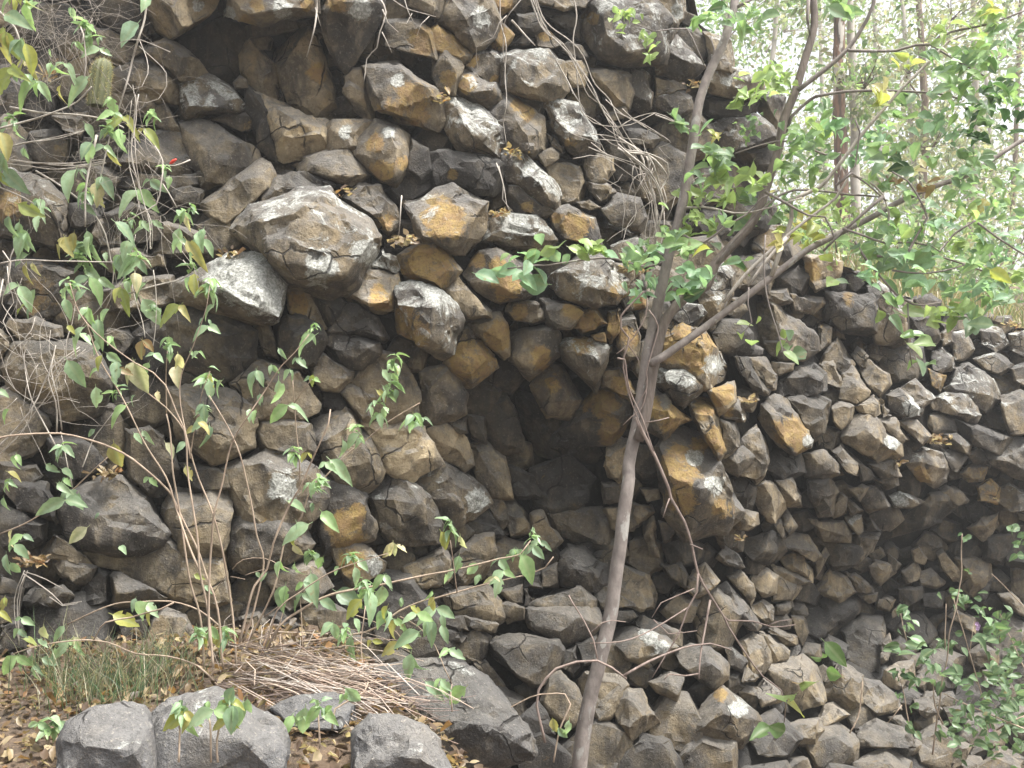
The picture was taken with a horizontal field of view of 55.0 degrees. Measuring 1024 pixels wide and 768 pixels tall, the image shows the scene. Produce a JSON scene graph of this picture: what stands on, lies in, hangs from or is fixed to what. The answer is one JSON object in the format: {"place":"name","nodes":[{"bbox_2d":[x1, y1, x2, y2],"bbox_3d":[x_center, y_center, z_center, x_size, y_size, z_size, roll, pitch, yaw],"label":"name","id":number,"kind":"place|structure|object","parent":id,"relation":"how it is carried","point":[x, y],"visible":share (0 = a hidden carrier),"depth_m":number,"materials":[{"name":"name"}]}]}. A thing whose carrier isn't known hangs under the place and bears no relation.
{"place":"outdoors","nodes":[
{"label":"outdoors","id":0,"kind":"place"},
{"bbox_2d":[0,612,485,767],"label":"ground","id":1,"kind":"structure","parent":0,"point":[323,762],"depth_m":4.01,"materials":[{"name":"brown plant"}]},
{"bbox_2d":[28,715,65,744],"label":"seedling","id":2,"kind":"object","parent":1,"relation":"on","point":[47,730],"visible":0.94,"depth_m":3.58,"materials":[{"name":"green plant"}]},
{"bbox_2d":[0,251,137,644],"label":"dead twigs","id":3,"kind":"object","parent":1,"relation":"on","point":[20,423],"visible":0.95,"depth_m":4.28,"materials":[{"name":"brown wood"}]},
{"bbox_2d":[55,700,156,767],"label":"boulder","id":4,"kind":"object","parent":1,"relation":"on","point":[117,735],"visible":0.99,"depth_m":3.14,"materials":[{"name":"grey stone"}]},
{"bbox_2d":[1,598,260,718],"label":"grass tuft","id":5,"kind":"object","parent":1,"relation":"on","point":[144,664],"visible":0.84,"depth_m":4.12,"materials":[{"name":"green plant"}]},
{"bbox_2d":[163,700,202,761],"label":"seedling","id":6,"kind":"object","parent":1,"relation":"on","point":[180,716],"visible":0.98,"depth_m":3.02,"materials":[{"name":"green plant"}]},
{"bbox_2d":[188,684,251,762],"bbox_3d":[-0.897,1.038,3.024,0.193,0.250,0.112,0,0,0],"label":"seedling","id":7,"kind":"object","parent":1,"relation":"on","point":[231,717],"visible":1,"depth_m":3.01,"materials":[{"name":"green plant"}]},
{"bbox_2d":[151,686,290,767],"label":"boulder","id":8,"kind":"object","parent":1,"relation":"on","point":[259,738],"visible":0.69,"depth_m":3.18,"materials":[{"name":"grey stone"}]},
{"bbox_2d":[0,276,553,685],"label":"shrub","id":9,"kind":"object","parent":1,"relation":"on","point":[136,374],"visible":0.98,"depth_m":4.13,"materials":[{"name":"green plant"}]},
{"bbox_2d":[0,260,157,464],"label":"dead twigs","id":10,"kind":"object","parent":9,"relation":"attached to","point":[45,367],"visible":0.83,"depth_m":4.33,"materials":[{"name":"brown wood"}]},
{"bbox_2d":[269,691,356,730],"bbox_3d":[-0.808,1.339,3.984,0.333,0.325,0.785,0,0,-11],"label":"boulder","id":11,"kind":"object","parent":1,"relation":"on","point":[285,708],"visible":0.63,"depth_m":3.69,"materials":[{"name":"grey stone"}]},
{"bbox_2d":[306,696,338,748],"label":"seedling","id":12,"kind":"object","parent":1,"relation":"on","point":[327,714],"visible":1,"depth_m":3.29,"materials":[{"name":"green plant"}]},
{"bbox_2d":[284,683,368,732],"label":"seedling","id":13,"kind":"object","parent":1,"relation":"on","point":[299,719],"visible":0.94,"depth_m":3.36,"materials":[{"name":"green plant"}]},
{"bbox_2d":[214,618,473,743],"bbox_3d":[-0.708,1.171,4.017,1.355,0.298,0.708,0,0,21],"label":"straw pile","id":14,"kind":"object","parent":1,"relation":"on","point":[314,671],"visible":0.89,"depth_m":4.04,"materials":[{"name":"beige plant"}]},
{"bbox_2d":[350,713,452,767],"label":"boulder","id":15,"kind":"object","parent":1,"relation":"on","point":[385,740],"visible":1,"depth_m":3.18,"materials":[{"name":"grey stone"}]},
{"bbox_2d":[423,678,467,711],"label":"seedling","id":16,"kind":"object","parent":1,"relation":"on","point":[457,691],"visible":0.92,"depth_m":4.12,"materials":[{"name":"green plant"}]},
{"bbox_2d":[369,657,537,767],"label":"boulder","id":17,"kind":"object","parent":1,"relation":"on","point":[491,729],"visible":0.56,"depth_m":4.31,"materials":[{"name":"grey stone"}]},
{"bbox_2d":[511,693,571,762],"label":"seedling","id":18,"kind":"object","parent":17,"relation":"on","point":[553,724],"visible":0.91,"depth_m":4.30,"materials":[{"name":"green plant"}]},
{"bbox_2d":[472,0,1023,767],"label":"slender tree","id":19,"kind":"object","parent":1,"relation":"on","point":[980,54],"visible":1,"depth_m":4.64,"materials":[{"name":"green plant"}]},
{"bbox_2d":[849,523,1023,767],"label":"scrambling shrub","id":20,"kind":"object","parent":1,"relation":"on","point":[1011,659],"visible":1,"depth_m":6.08,"materials":[{"name":"green plant"}]},
{"bbox_2d":[0,0,1023,767],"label":"rock face","id":21,"kind":"object","parent":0,"point":[848,544],"visible":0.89,"depth_m":5.71},
{"bbox_2d":[12,550,50,567],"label":"dead leaves","id":22,"kind":"object","parent":21,"relation":"on","point":[39,559],"visible":0.9,"depth_m":4.63,"materials":[{"name":"brown plant"}]},
{"bbox_2d":[35,64,57,81],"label":"dead leaves","id":23,"kind":"object","parent":21,"relation":"on","point":[45,77],"visible":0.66,"depth_m":5.28,"materials":[{"name":"brown plant"}]},
{"bbox_2d":[0,0,165,140],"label":"dry vine","id":24,"kind":"object","parent":21,"relation":"hanging from","point":[66,41],"visible":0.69,"depth_m":4.75,"materials":[{"name":"brown plant"}]},
{"bbox_2d":[5,94,155,254],"bbox_3d":[-2.063,-0.979,4.638,0.834,0.754,0.097,0,0,5],"label":"dry vine","id":25,"kind":"object","parent":24,"relation":"hanging from","point":[94,163],"visible":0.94,"depth_m":4.62,"materials":[{"name":"brown plant"}]},
{"bbox_2d":[84,55,114,107],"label":"cactus","id":26,"kind":"object","parent":21,"relation":"on","point":[104,66],"visible":0.84,"depth_m":4.82,"materials":[{"name":"green plant"}]},
{"bbox_2d":[82,464,123,481],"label":"dead leaves","id":27,"kind":"object","parent":21,"relation":"on","point":[111,474],"visible":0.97,"depth_m":4.80,"materials":[{"name":"beige plant"}]},
{"bbox_2d":[0,0,213,344],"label":"climbing vine","id":28,"kind":"object","parent":21,"relation":"hanging from","point":[124,263],"visible":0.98,"depth_m":4.58,"materials":[{"name":"green plant"}]},
{"bbox_2d":[0,62,206,258],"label":"dry vine","id":29,"kind":"object","parent":28,"relation":"attached to","point":[93,157],"visible":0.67,"depth_m":4.78,"materials":[{"name":"brown plant"}]},
{"bbox_2d":[111,39,169,102],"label":"dry vine","id":30,"kind":"object","parent":28,"relation":"hanging from","point":[147,64],"visible":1,"depth_m":4.60,"materials":[{"name":"brown plant"}]},
{"bbox_2d":[69,148,243,340],"bbox_3d":[-1.749,-0.697,4.721,0.924,1.025,0.475,0,0,0],"label":"dry vine","id":31,"kind":"object","parent":28,"relation":"hanging from","point":[148,231],"visible":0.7,"depth_m":4.72,"materials":[{"name":"brown plant"}]},
{"bbox_2d":[167,250,287,325],"bbox_3d":[-1.508,-0.521,5.133,0.707,0.440,0.690,0,0,0],"label":"boulder","id":32,"kind":"object","parent":21,"relation":"on","point":[254,285],"visible":0.74,"depth_m":4.92,"materials":[{"name":"grey stone"}]},
{"bbox_2d":[216,245,245,259],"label":"dead leaves","id":33,"kind":"object","parent":32,"relation":"on","point":[233,253],"visible":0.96,"depth_m":5.01,"materials":[{"name":"brown plant"}]},
{"bbox_2d":[229,185,381,299],"bbox_3d":[-1.100,-0.769,5.244,0.806,0.656,0.797,0,0,-9],"label":"boulder","id":34,"kind":"object","parent":21,"relation":"on","point":[322,242],"visible":0.98,"depth_m":4.97,"materials":[{"name":"grey stone"}]},
{"bbox_2d":[335,185,361,197],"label":"dead leaves","id":35,"kind":"object","parent":21,"relation":"on","point":[346,191],"visible":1,"depth_m":5.30,"materials":[{"name":"brown plant"}]},
{"bbox_2d":[306,0,435,79],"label":"dead twigs","id":36,"kind":"object","parent":21,"relation":"on","point":[316,9],"visible":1,"depth_m":5.11,"materials":[{"name":"brown wood"}]},
{"bbox_2d":[387,228,420,247],"bbox_3d":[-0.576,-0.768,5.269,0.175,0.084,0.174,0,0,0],"label":"dead leaves","id":37,"kind":"object","parent":21,"relation":"on","point":[402,245],"visible":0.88,"depth_m":5.24,"materials":[{"name":"brown plant"}]},
{"bbox_2d":[393,279,465,360],"bbox_3d":[-0.464,-0.353,5.454,0.419,0.455,0.674,0,0,0],"label":"boulder","id":38,"kind":"object","parent":21,"relation":"on","point":[430,319],"visible":0.98,"depth_m":5.23,"materials":[{"name":"grey stone"}]},
{"bbox_2d":[430,86,450,103],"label":"dead leaves","id":39,"kind":"object","parent":21,"relation":"on","point":[447,89],"visible":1,"depth_m":5.51,"materials":[{"name":"brown plant"}]},
{"bbox_2d":[402,182,488,255],"bbox_3d":[-0.379,-0.933,5.557,0.503,0.462,0.639,0,0,0],"label":"boulder","id":40,"kind":"object","parent":21,"relation":"on","point":[450,218],"visible":0.98,"depth_m":5.35,"materials":[{"name":"grey stone"}]},
{"bbox_2d":[398,0,520,236],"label":"dry vine","id":41,"kind":"object","parent":21,"relation":"hanging from","point":[506,95],"visible":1,"depth_m":5.39,"materials":[{"name":"brown plant"}]},
{"bbox_2d":[488,208,511,218],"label":"dead leaves","id":42,"kind":"object","parent":21,"relation":"on","point":[502,212],"visible":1,"depth_m":5.47,"materials":[{"name":"brown plant"}]},
{"bbox_2d":[499,141,529,159],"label":"dead leaves","id":43,"kind":"object","parent":21,"relation":"on","point":[514,151],"visible":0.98,"depth_m":5.57,"materials":[{"name":"brown plant"}]},
{"bbox_2d":[511,0,697,281],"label":"dry vine","id":44,"kind":"object","parent":21,"relation":"hanging from","point":[628,153],"visible":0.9,"depth_m":5.31,"materials":[{"name":"brown plant"}]},
{"bbox_2d":[573,0,689,186],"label":"dry vine","id":45,"kind":"object","parent":21,"relation":"hanging from","point":[579,98],"visible":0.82,"depth_m":5.43,"materials":[{"name":"brown plant"}]},
{"bbox_2d":[617,261,648,274],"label":"dead leaves","id":46,"kind":"object","parent":21,"relation":"on","point":[621,270],"visible":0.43,"depth_m":5.73,"materials":[{"name":"brown plant"}]},
{"bbox_2d":[682,79,708,92],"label":"dead leaves","id":47,"kind":"object","parent":21,"relation":"on","point":[693,84],"visible":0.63,"depth_m":6.14,"materials":[{"name":"brown plant"}]},
{"bbox_2d":[734,534,747,541],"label":"dead leaves","id":48,"kind":"object","parent":21,"relation":"on","point":[737,538],"visible":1,"depth_m":6.34,"materials":[{"name":"brown plant"}]},
{"bbox_2d":[737,393,758,404],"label":"dead leaves","id":49,"kind":"object","parent":21,"relation":"on","point":[751,397],"visible":0.94,"depth_m":6.20,"materials":[{"name":"beige plant"}]},
{"bbox_2d":[757,393,813,455],"bbox_3d":[1.944,0.289,6.933,0.346,0.455,0.866,0,0,26],"label":"boulder","id":50,"kind":"object","parent":21,"relation":"on","point":[782,425],"visible":0.97,"depth_m":6.66,"materials":[{"name":"stone"}]},
{"bbox_2d":[894,458,908,468],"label":"dead leaves","id":51,"kind":"object","parent":21,"relation":"on","point":[897,465],"visible":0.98,"depth_m":7.36,"materials":[{"name":"brown plant"}]},
{"bbox_2d":[906,447,949,488],"bbox_3d":[3.429,0.683,8.070,0.298,0.359,0.877,0,0,35],"label":"boulder","id":52,"kind":"object","parent":21,"relation":"on","point":[929,467],"visible":0.86,"depth_m":7.86,"materials":[{"name":"grey stone"}]},
{"bbox_2d":[927,433,952,444],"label":"dead leaves","id":53,"kind":"object","parent":21,"relation":"on","point":[937,439],"visible":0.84,"depth_m":7.75,"materials":[{"name":"brown plant"}]},
{"bbox_2d":[1001,320,1023,332],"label":"dead leaves","id":54,"kind":"object","parent":21,"relation":"on","point":[1012,324],"visible":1,"depth_m":8.61,"materials":[{"name":"beige plant"}]},
{"bbox_2d":[688,0,1023,329],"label":"hill","id":55,"kind":"structure","parent":0,"point":[692,6],"depth_m":7.52,"materials":[{"name":"soil"}]},
{"bbox_2d":[703,0,890,223],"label":"woodland tree","id":56,"kind":"object","parent":55,"relation":"on","point":[775,34],"visible":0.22,"depth_m":18.80,"materials":[{"name":"green plant"}]},
{"bbox_2d":[695,0,899,91],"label":"woodland tree","id":57,"kind":"object","parent":55,"relation":"on","point":[734,41],"visible":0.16,"depth_m":21.82,"materials":[{"name":"green plant"}]},
{"bbox_2d":[698,0,949,270],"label":"woodland tree","id":58,"kind":"object","parent":55,"relation":"on","point":[840,79],"visible":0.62,"depth_m":12.43,"materials":[{"name":"green plant"}]},
{"bbox_2d":[773,176,888,272],"bbox_3d":[2.568,-1.247,9.179,1.786,1.492,1.876,0,0,22],"label":"bush","id":59,"kind":"object","parent":55,"relation":"on","point":[801,230],"visible":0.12,"depth_m":8.95,"materials":[{"name":"green plant"}]},
{"bbox_2d":[771,146,905,253],"bbox_3d":[4.457,-2.108,15.221,3.664,3.047,5.358,0,0,0],"label":"bush","id":60,"kind":"object","parent":55,"relation":"on","point":[866,200],"visible":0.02,"depth_m":14.81,"materials":[{"name":"green plant"}]},
{"bbox_2d":[740,0,979,248],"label":"woodland tree","id":61,"kind":"object","parent":55,"relation":"on","point":[822,91],"visible":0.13,"depth_m":25.89,"materials":[{"name":"green plant"}]},
{"bbox_2d":[751,0,971,247],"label":"woodland tree","id":62,"kind":"object","parent":55,"relation":"on","point":[875,45],"visible":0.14,"depth_m":21.05,"materials":[{"name":"green plant"}]},
{"bbox_2d":[776,170,951,290],"bbox_3d":[3.238,-1.355,10.698,2.402,2.091,2.434,0,0,0],"label":"bush","id":63,"kind":"object","parent":55,"relation":"on","point":[858,211],"visible":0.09,"depth_m":10.06,"materials":[{"name":"green plant"}]},
{"bbox_2d":[810,180,996,303],"bbox_3d":[3.863,-0.946,10.204,2.125,2.347,2.401,0,0,33],"label":"bush","id":64,"kind":"object","parent":55,"relation":"on","point":[941,261],"visible":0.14,"depth_m":9.82,"materials":[{"name":"green plant"}]},
{"bbox_2d":[793,126,1021,276],"bbox_3d":[6.178,-2.072,14.222,4.156,3.062,3.843,0,0,14],"label":"bush","id":65,"kind":"object","parent":55,"relation":"on","point":[923,199],"visible":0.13,"depth_m":13.71,"materials":[{"name":"green plant"}]},
{"bbox_2d":[809,0,1023,271],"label":"woodland tree","id":66,"kind":"object","parent":55,"relation":"on","point":[926,139],"visible":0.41,"depth_m":14.64,"materials":[{"name":"green plant"}]},
{"bbox_2d":[809,0,1023,280],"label":"woodland tree","id":67,"kind":"object","parent":55,"relation":"on","point":[975,84],"visible":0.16,"depth_m":17.67,"materials":[{"name":"green plant"}]},
{"bbox_2d":[809,235,1023,329],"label":"dry grass","id":68,"kind":"structure","parent":55,"relation":"on","point":[917,291],"depth_m":8.85,"materials":[{"name":"beige plant"}]},
{"bbox_2d":[835,189,1023,314],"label":"bush","id":69,"kind":"object","parent":55,"relation":"on","point":[1010,267],"visible":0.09,"depth_m":10.66,"materials":[{"name":"green plant"}]},
{"bbox_2d":[860,121,1023,287],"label":"bush","id":70,"kind":"object","parent":55,"relation":"on","point":[1018,204],"visible":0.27,"depth_m":14.85,"materials":[{"name":"green plant"}]},
{"bbox_2d":[862,0,1023,264],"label":"woodland tree","id":71,"kind":"object","parent":55,"relation":"on","point":[986,81],"visible":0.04,"depth_m":27.01,"materials":[{"name":"green plant"}]},
{"bbox_2d":[881,0,1023,274],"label":"woodland tree","id":72,"kind":"object","parent":55,"relation":"on","point":[1014,155],"visible":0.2,"depth_m":19.84,"materials":[{"name":"green plant"}]},
{"bbox_2d":[930,204,1023,323],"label":"bush","id":73,"kind":"object","parent":55,"relation":"on","point":[1015,297],"visible":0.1,"depth_m":11.36,"materials":[{"name":"green plant"}]},
{"bbox_2d":[695,0,1023,281],"label":"sky","id":74,"kind":"structure","parent":0,"point":[806,96],"materials":[{"name":"white"}]}
]}

